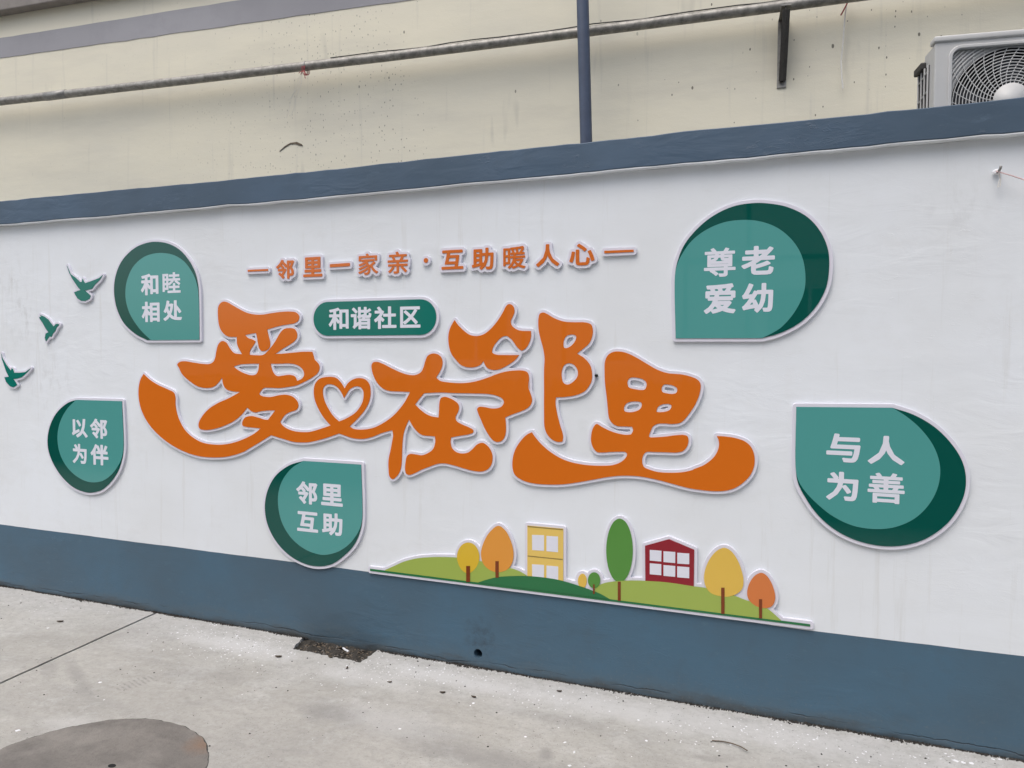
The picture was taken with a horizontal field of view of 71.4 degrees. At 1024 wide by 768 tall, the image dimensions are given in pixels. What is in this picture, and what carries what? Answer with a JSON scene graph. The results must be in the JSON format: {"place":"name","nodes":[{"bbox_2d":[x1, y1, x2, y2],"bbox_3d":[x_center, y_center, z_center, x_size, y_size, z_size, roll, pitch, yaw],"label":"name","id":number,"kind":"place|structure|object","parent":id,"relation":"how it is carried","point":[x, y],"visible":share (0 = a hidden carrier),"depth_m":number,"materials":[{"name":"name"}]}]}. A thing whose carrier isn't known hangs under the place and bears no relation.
{"place":"outdoors","nodes":[
{"label":"outdoors","id":0,"kind":"place"},
{"bbox_2d":[1,594,994,766],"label":"grit","id":1,"kind":"object","parent":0,"point":[458,702],"visible":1,"depth_m":3.08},
{"bbox_2d":[0,587,1023,767],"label":"ground","id":2,"kind":"structure","parent":0,"point":[90,647],"depth_m":3.01,"materials":[{"name":"concrete"}]},
{"bbox_2d":[0,718,208,767],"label":"manhole cover","id":3,"kind":"object","parent":2,"relation":"on","point":[135,743],"visible":1,"depth_m":2.71,"materials":[{"name":"concrete"}]},
{"bbox_2d":[295,640,375,661],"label":"soil","id":4,"kind":"structure","parent":2,"relation":"on","point":[333,651],"depth_m":3.64,"materials":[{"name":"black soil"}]},
{"bbox_2d":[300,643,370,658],"bbox_3d":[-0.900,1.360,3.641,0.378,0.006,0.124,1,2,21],"label":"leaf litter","id":5,"kind":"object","parent":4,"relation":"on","point":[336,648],"visible":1,"depth_m":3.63,"materials":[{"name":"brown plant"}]},
{"bbox_2d":[15,600,1001,766],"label":"paint flecks","id":6,"kind":"object","parent":2,"relation":"on","point":[963,762],"visible":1,"depth_m":3.11,"materials":[{"name":"white paint"}]},
{"bbox_2d":[0,97,1023,759],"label":"boundary wall","id":7,"kind":"structure","parent":2,"relation":"on","point":[916,215],"depth_m":3.17,"materials":[{"name":"white paint"}]},
{"bbox_2d":[0,352,33,388],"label":"dove cutout","id":8,"kind":"object","parent":7,"relation":"attached to","point":[13,377],"visible":1,"depth_m":4.49,"materials":[{"name":"teal plastic"}]},
{"bbox_2d":[38,313,62,342],"bbox_3d":[-2.829,-0.344,4.363,0.195,0.186,0.016,1,2,21],"label":"dove cutout","id":9,"kind":"object","parent":7,"relation":"attached to","point":[51,328],"visible":1,"depth_m":4.36,"materials":[{"name":"teal plastic"}]},
{"bbox_2d":[66,264,105,302],"bbox_3d":[-2.540,-0.602,4.244,0.315,0.238,0.016,1,2,21],"label":"dove cutout","id":10,"kind":"object","parent":7,"relation":"attached to","point":[82,293],"visible":1,"depth_m":4.24,"materials":[{"name":"teal plastic"}]},
{"bbox_2d":[46,397,127,494],"bbox_3d":[-2.570,0.375,4.293,0.662,0.588,0.017,1,2,21],"label":"slogan sign","id":11,"kind":"object","parent":7,"relation":"attached to","point":[86,442],"visible":1,"depth_m":4.27,"materials":[{"name":"teal plastic"}]},
{"bbox_2d":[113,239,202,342],"bbox_3d":[-2.024,-0.528,4.051,0.662,0.585,0.017,1,2,21],"label":"slogan sign","id":12,"kind":"object","parent":7,"relation":"attached to","point":[157,292],"visible":1,"depth_m":4.03,"materials":[{"name":"teal plastic"}]},
{"bbox_2d":[246,267,271,273],"bbox_3d":[-1.349,-0.605,3.793,0.158,0.036,0.016,1,2,21],"label":"slogan dash","id":13,"kind":"object","parent":7,"relation":"attached to","point":[258,270],"visible":1,"depth_m":3.79,"materials":[{"name":"orange plastic"}]},
{"bbox_2d":[274,257,297,281],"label":"slogan character","id":14,"kind":"object","parent":7,"relation":"attached to","point":[285,269],"visible":1,"depth_m":3.72,"materials":[{"name":"orange plastic"}]},
{"bbox_2d":[301,254,325,279],"bbox_3d":[-1.023,-0.602,3.670,0.143,0.127,0.016,1,2,21],"label":"slogan character","id":15,"kind":"object","parent":7,"relation":"attached to","point":[313,267],"visible":1,"depth_m":3.66,"materials":[{"name":"orange plastic"}]},
{"bbox_2d":[263,458,365,568],"bbox_3d":[-1.041,0.678,3.726,0.638,0.579,0.017,1,2,21],"label":"slogan sign","id":16,"kind":"object","parent":7,"relation":"attached to","point":[314,511],"visible":1,"depth_m":3.71,"materials":[{"name":"teal plastic"}]},
{"bbox_2d":[137,299,535,481],"bbox_3d":[-1.031,0.013,3.697,2.433,0.930,0.016,1,2,21],"label":"sign letter","id":17,"kind":"object","parent":7,"relation":"attached to","point":[445,426],"visible":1,"depth_m":3.64,"materials":[{"name":"orange plastic"}]},
{"bbox_2d":[328,260,353,269],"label":"slogan character","id":18,"kind":"object","parent":7,"relation":"attached to","point":[337,265],"visible":1,"depth_m":3.60,"materials":[{"name":"orange plastic"}]},
{"bbox_2d":[356,251,381,277],"bbox_3d":[-0.715,-0.597,3.553,0.139,0.131,0.016,1,2,21],"label":"slogan character","id":19,"kind":"object","parent":7,"relation":"attached to","point":[368,262],"visible":1,"depth_m":3.55,"materials":[{"name":"orange plastic"}]},
{"bbox_2d":[312,296,439,338],"bbox_3d":[-0.692,-0.329,3.555,0.732,0.201,0.017,1,2,21],"label":"slogan sign","id":20,"kind":"object","parent":7,"relation":"attached to","point":[403,317],"visible":1,"depth_m":3.54,"materials":[{"name":"teal plastic"}]},
{"bbox_2d":[386,249,411,276],"bbox_3d":[-0.557,-0.595,3.494,0.138,0.133,0.016,1,2,21],"label":"slogan character","id":21,"kind":"object","parent":7,"relation":"attached to","point":[398,262],"visible":1,"depth_m":3.49,"materials":[{"name":"orange plastic"}]},
{"bbox_2d":[422,255,431,265],"bbox_3d":[-0.413,-0.596,3.439,0.049,0.049,0.016,1,2,21],"label":"slogan dot","id":22,"kind":"object","parent":7,"relation":"attached to","point":[426,260],"visible":1,"depth_m":3.43,"materials":[{"name":"orange plastic"}]},
{"bbox_2d":[439,247,466,272],"bbox_3d":[-0.281,-0.591,3.389,0.140,0.117,0.016,1,2,21],"label":"slogan character","id":23,"kind":"object","parent":7,"relation":"attached to","point":[452,259],"visible":1,"depth_m":3.38,"materials":[{"name":"orange plastic"}]},
{"bbox_2d":[470,245,496,272],"bbox_3d":[-0.135,-0.585,3.334,0.136,0.128,0.016,1,2,21],"label":"slogan character","id":24,"kind":"object","parent":7,"relation":"attached to","point":[483,259],"visible":1,"depth_m":3.33,"materials":[{"name":"orange plastic"}]},
{"bbox_2d":[501,243,528,271],"bbox_3d":[0.013,-0.582,3.278,0.135,0.128,0.016,1,2,21],"label":"slogan character","id":25,"kind":"object","parent":7,"relation":"attached to","point":[514,257],"visible":1,"depth_m":3.27,"materials":[{"name":"orange plastic"}]},
{"bbox_2d":[533,241,562,269],"bbox_3d":[0.163,-0.581,3.222,0.136,0.126,0.016,1,2,21],"label":"slogan character","id":26,"kind":"object","parent":7,"relation":"attached to","point":[546,257],"visible":1,"depth_m":3.21,"materials":[{"name":"orange plastic"}]},
{"bbox_2d":[536,310,595,444],"bbox_3d":[0.241,-0.030,3.214,0.280,0.612,0.016,1,2,21],"label":"sign letter","id":27,"kind":"object","parent":7,"relation":"attached to","point":[555,333],"visible":1,"depth_m":3.21,"materials":[{"name":"orange plastic"}]},
{"bbox_2d":[567,241,597,268],"bbox_3d":[0.312,-0.575,3.165,0.141,0.122,0.016,1,2,21],"label":"slogan character","id":28,"kind":"object","parent":7,"relation":"attached to","point":[581,255],"visible":1,"depth_m":3.16,"materials":[{"name":"orange plastic"}]},
{"bbox_2d":[368,515,813,629],"bbox_3d":[0.246,0.777,3.241,2.084,0.400,0.020,1,2,21],"label":"scenery panel","id":29,"kind":"object","parent":7,"relation":"attached to","point":[726,588],"visible":1,"depth_m":3.15,"materials":[{"name":"white pvc"},{"name":"colored acrylic"},{"name":"paint"}]},
{"bbox_2d":[602,247,636,256],"bbox_3d":[0.468,-0.578,3.107,0.154,0.036,0.016,1,2,21],"label":"slogan dash","id":30,"kind":"object","parent":7,"relation":"attached to","point":[621,251],"visible":1,"depth_m":3.10,"materials":[{"name":"orange plastic"}]},
{"bbox_2d":[510,349,757,493],"bbox_3d":[0.504,0.162,3.122,1.092,0.634,0.016,1,2,21],"label":"sign letter","id":31,"kind":"object","parent":7,"relation":"attached to","point":[729,464],"visible":1,"depth_m":3.09,"materials":[{"name":"orange plastic"}]},
{"bbox_2d":[671,199,832,341],"bbox_3d":[0.973,-0.462,2.919,0.628,0.578,0.017,1,2,21],"label":"slogan sign","id":32,"kind":"object","parent":7,"relation":"attached to","point":[758,270],"visible":1,"depth_m":2.91,"materials":[{"name":"teal plastic"}]},
{"bbox_2d":[792,403,969,549],"bbox_3d":[1.425,0.361,2.780,0.624,0.570,0.017,1,2,21],"label":"slogan sign","id":33,"kind":"object","parent":7,"relation":"attached to","point":[886,476],"visible":1,"depth_m":2.77,"materials":[{"name":"teal plastic"}]},
{"bbox_2d":[992,166,1001,174],"bbox_3d":[1.769,-0.777,2.593,0.030,0.025,0.059,1,2,21],"label":"wall hook","id":34,"kind":"object","parent":7,"relation":"attached to","point":[995,170],"depth_m":2.60,"materials":[{"name":"grey metal"}]},
{"bbox_2d":[996,171,1023,186],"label":"string","id":35,"kind":"object","parent":34,"relation":"hanging from","point":[999,172],"visible":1,"depth_m":2.57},
{"bbox_3d":[1.822,-0.641,2.977,0.040,0.349,0.355,1,2,12],"label":"bracket","id":36,"kind":"object","parent":7,"relation":"attached to","visible":0},
{"bbox_2d":[914,29,1023,108],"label":"air conditioner","id":37,"kind":"object","parent":36,"relation":"on","point":[968,68],"visible":0.49,"depth_m":2.81,"materials":[{"name":"metal"}]},
{"bbox_2d":[0,0,1023,200],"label":"building","id":38,"kind":"structure","parent":2,"relation":"on","point":[693,76],"depth_m":3.97,"materials":[{"name":"paint"}]},
{"bbox_2d":[280,142,302,150],"bbox_3d":[-1.289,-1.385,4.151,0.154,0.045,0.006,1,2,16],"label":"plaster flake","id":39,"kind":"object","parent":38,"relation":"attached to","point":[297,143],"visible":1,"depth_m":4.14,"materials":[{"name":"paint"}]},
{"bbox_2d":[576,0,591,142],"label":"drainpipe","id":40,"kind":"object","parent":38,"relation":"attached to","point":[584,71],"visible":0.41,"depth_m":3.42,"materials":[{"name":"metal"}]},
{"bbox_2d":[777,4,790,87],"bbox_3d":[1.276,-1.582,3.343,0.044,0.321,0.168,1,2,16],"label":"bracket","id":41,"kind":"object","parent":38,"relation":"attached to","point":[783,34],"visible":1,"depth_m":3.36,"materials":[{"name":"grey metal"}]},
{"bbox_2d":[0,0,866,105],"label":"pipe","id":42,"kind":"object","parent":41,"relation":"on","point":[651,23],"visible":1,"depth_m":3.78,"materials":[{"name":"metal"}]},
{"bbox_2d":[286,66,309,117],"bbox_3d":[-1.224,-1.665,4.038,0.185,0.271,0.066,1,2,21],"label":"string","id":43,"kind":"object","parent":42,"relation":"hanging from","point":[304,74],"visible":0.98,"depth_m":4.01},
{"bbox_2d":[330,0,779,57],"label":"cable","id":44,"kind":"object","parent":42,"relation":"on","point":[558,29],"visible":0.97,"depth_m":3.62,"materials":[{"name":"metal"}]},
{"bbox_2d":[840,3,847,88],"bbox_3d":[1.556,-1.593,3.312,0.061,0.428,0.026,1,2,16],"label":"string","id":45,"kind":"object","parent":42,"relation":"hanging from","point":[845,8],"visible":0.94,"depth_m":3.32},
{"bbox_2d":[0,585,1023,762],"bbox_3d":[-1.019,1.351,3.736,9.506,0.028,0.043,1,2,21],"label":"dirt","id":46,"kind":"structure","parent":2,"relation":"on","point":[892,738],"depth_m":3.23,"materials":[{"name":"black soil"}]},
{"bbox_2d":[712,740,747,750],"bbox_3d":[0.840,1.386,2.739,0.140,0.012,0.026,2,3,37],"label":"twig","id":47,"kind":"object","parent":2,"relation":"on","point":[730,743],"visible":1,"depth_m":2.75,"materials":[{"name":"grey plant"}]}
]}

